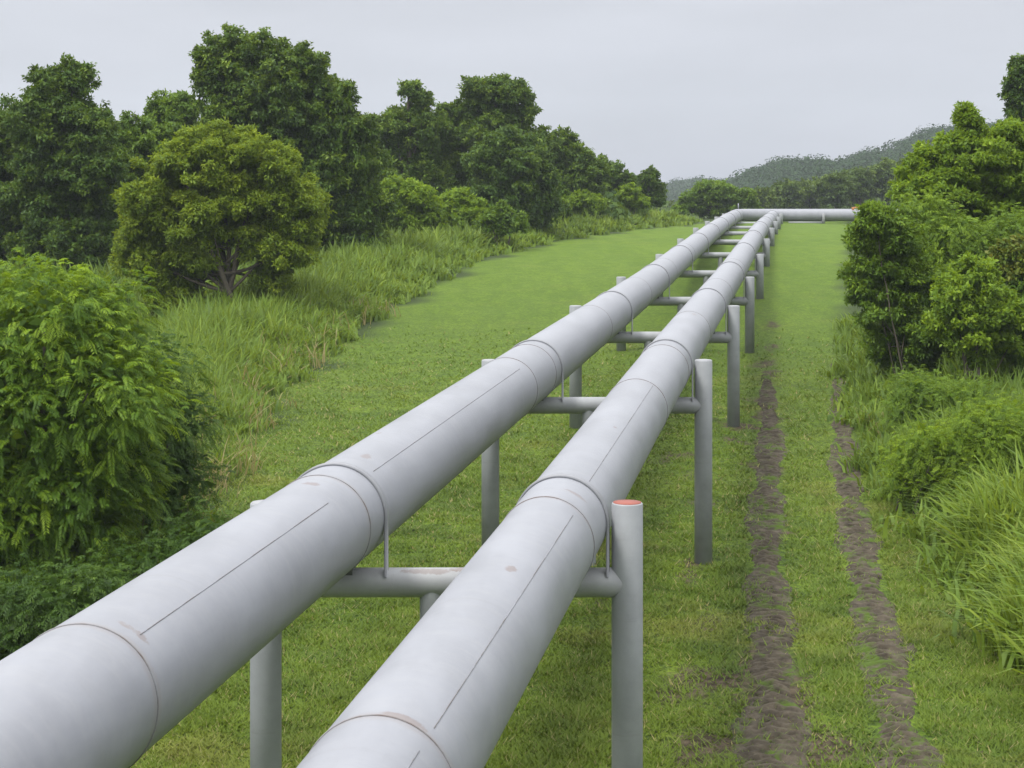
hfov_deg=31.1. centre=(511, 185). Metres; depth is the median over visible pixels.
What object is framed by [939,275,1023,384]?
bushy shrub
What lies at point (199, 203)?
round tree
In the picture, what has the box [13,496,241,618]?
creeper bush
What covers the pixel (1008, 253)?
bushy shrub
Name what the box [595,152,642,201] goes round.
leafy tree
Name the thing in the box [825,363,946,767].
track
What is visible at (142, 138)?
leafy tree
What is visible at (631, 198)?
bushy shrub
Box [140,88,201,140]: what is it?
leafy tree
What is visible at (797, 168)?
woodland
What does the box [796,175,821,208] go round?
distant tree
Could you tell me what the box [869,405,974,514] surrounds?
verge shrub
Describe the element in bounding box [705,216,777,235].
pipe support
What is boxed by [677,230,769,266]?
pipe support
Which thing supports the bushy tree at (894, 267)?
on the ground at (534, 290)
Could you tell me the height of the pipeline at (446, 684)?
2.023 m
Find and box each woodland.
[439,179,653,227]
[644,177,899,216]
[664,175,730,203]
[726,118,1006,195]
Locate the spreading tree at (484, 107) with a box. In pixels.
[434,73,553,190]
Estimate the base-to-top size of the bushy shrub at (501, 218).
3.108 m
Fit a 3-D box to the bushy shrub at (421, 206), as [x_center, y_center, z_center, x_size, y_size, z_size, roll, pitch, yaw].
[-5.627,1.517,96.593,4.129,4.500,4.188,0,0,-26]
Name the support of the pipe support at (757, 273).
on the ground at (534, 290)
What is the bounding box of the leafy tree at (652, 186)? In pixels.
[635,164,667,209]
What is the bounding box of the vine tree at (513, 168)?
[460,123,564,232]
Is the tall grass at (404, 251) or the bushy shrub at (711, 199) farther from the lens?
the bushy shrub at (711, 199)
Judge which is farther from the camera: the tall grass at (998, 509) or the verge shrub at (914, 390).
the verge shrub at (914, 390)
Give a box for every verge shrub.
[869,357,1017,431]
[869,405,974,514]
[916,389,1023,518]
[989,388,1023,480]
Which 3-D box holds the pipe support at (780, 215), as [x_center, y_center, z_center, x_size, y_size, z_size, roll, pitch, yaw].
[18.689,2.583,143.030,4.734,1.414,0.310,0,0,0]
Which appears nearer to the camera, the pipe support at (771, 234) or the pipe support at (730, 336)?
the pipe support at (730, 336)
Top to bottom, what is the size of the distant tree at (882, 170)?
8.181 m
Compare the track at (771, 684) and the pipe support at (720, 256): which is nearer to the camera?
the track at (771, 684)
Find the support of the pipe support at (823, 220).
on the ground at (534, 290)
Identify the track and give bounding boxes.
[729,374,812,767]
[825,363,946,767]
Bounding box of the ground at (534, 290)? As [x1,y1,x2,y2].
[0,216,1023,767]
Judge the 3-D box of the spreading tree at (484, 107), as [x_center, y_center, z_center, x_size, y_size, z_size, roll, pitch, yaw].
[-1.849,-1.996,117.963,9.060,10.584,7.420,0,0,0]
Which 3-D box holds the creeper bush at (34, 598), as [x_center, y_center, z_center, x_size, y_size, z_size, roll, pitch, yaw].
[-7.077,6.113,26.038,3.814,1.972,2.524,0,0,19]
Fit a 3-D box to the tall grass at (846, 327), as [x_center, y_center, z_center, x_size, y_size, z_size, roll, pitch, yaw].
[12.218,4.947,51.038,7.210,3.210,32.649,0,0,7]
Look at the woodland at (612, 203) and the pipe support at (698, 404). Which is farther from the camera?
the woodland at (612, 203)
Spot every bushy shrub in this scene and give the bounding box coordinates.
[376,172,447,234]
[435,186,489,230]
[474,199,531,244]
[557,202,573,220]
[560,188,607,216]
[614,182,650,214]
[671,178,763,218]
[920,251,1023,383]
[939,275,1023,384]
[984,232,1023,291]
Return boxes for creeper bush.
[0,548,144,659]
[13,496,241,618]
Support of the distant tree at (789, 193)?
on the ground at (534, 290)
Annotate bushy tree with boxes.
[836,199,965,378]
[885,101,1023,239]
[887,183,1023,311]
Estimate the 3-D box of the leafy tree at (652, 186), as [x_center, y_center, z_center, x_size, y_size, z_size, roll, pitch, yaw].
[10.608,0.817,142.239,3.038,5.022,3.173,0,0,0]
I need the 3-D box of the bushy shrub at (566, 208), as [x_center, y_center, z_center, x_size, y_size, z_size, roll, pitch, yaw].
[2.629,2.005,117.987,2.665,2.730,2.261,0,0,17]
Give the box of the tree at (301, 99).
[187,23,403,253]
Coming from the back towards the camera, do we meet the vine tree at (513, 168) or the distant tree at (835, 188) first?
the distant tree at (835, 188)
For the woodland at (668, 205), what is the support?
on the ground at (534, 290)
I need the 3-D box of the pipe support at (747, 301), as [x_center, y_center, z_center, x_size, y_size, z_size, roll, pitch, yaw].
[5.638,4.097,59.810,4.487,3.273,0.310,0,0,0]
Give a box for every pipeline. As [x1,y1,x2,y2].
[0,203,855,767]
[296,210,859,767]
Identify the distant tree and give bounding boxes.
[753,185,780,208]
[770,178,805,208]
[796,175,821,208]
[811,169,856,208]
[842,165,880,204]
[867,156,896,205]
[889,157,907,190]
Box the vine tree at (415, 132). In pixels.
[368,78,457,196]
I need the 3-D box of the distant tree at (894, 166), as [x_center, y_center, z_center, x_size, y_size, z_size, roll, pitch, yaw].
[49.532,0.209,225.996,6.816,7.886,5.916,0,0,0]
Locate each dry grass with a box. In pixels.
[75,294,400,545]
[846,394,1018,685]
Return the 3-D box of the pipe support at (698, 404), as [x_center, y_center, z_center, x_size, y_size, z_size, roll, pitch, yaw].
[1.480,4.784,32.070,4.022,4.241,0.310,0,0,0]
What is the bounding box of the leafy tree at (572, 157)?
[542,124,610,214]
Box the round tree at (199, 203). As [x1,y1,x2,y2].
[108,115,336,317]
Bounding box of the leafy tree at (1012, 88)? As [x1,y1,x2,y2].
[996,53,1023,124]
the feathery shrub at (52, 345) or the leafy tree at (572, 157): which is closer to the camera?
the feathery shrub at (52, 345)
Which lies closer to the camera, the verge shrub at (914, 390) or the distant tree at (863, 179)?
the verge shrub at (914, 390)
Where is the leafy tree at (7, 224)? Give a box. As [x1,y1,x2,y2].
[0,107,33,264]
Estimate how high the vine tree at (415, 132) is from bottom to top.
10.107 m
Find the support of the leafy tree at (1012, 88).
on the ground at (534, 290)
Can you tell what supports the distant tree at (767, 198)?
on the ground at (534, 290)
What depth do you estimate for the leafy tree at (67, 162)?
79.99 m
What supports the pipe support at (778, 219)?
on the ground at (534, 290)
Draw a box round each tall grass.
[3,206,703,552]
[819,306,1023,519]
[895,438,1023,703]
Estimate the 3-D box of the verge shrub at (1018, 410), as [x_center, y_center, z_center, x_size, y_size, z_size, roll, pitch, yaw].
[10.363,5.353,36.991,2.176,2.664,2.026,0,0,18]
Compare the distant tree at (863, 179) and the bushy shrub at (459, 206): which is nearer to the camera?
the bushy shrub at (459, 206)
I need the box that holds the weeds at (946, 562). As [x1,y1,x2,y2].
[813,338,1023,654]
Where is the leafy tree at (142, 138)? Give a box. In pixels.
[108,110,185,232]
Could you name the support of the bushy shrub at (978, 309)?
on the ground at (534, 290)
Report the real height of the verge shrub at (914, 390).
2.329 m
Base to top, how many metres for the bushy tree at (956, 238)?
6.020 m
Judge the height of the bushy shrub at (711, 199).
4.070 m
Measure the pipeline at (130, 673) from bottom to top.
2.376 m
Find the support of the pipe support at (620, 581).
on the ground at (534, 290)
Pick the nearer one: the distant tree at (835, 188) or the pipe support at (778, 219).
the pipe support at (778, 219)
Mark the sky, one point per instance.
(687, 89)
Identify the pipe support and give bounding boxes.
[250,462,642,767]
[482,338,711,565]
[569,288,739,428]
[616,261,754,352]
[655,242,763,298]
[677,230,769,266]
[693,221,774,245]
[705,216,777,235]
[714,213,780,228]
[722,210,782,223]
[788,214,824,223]
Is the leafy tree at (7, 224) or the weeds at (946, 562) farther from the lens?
the leafy tree at (7, 224)
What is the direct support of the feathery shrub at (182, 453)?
on the ground at (534, 290)
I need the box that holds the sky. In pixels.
[0,0,1023,182]
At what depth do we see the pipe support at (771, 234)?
101.29 m
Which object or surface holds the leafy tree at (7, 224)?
on the ground at (534, 290)
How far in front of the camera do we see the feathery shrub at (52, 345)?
30.01 m
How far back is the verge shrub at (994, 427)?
35.92 m
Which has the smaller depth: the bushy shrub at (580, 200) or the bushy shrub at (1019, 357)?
the bushy shrub at (1019, 357)
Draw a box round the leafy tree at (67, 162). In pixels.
[0,52,133,272]
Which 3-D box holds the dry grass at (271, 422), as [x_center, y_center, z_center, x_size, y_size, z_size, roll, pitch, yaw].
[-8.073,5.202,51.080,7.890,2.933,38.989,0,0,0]
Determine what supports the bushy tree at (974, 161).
on the ground at (534, 290)
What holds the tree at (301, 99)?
on the ground at (534, 290)
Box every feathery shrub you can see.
[0,245,202,599]
[77,323,235,557]
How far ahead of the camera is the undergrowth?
75.55 m
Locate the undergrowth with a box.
[0,242,354,385]

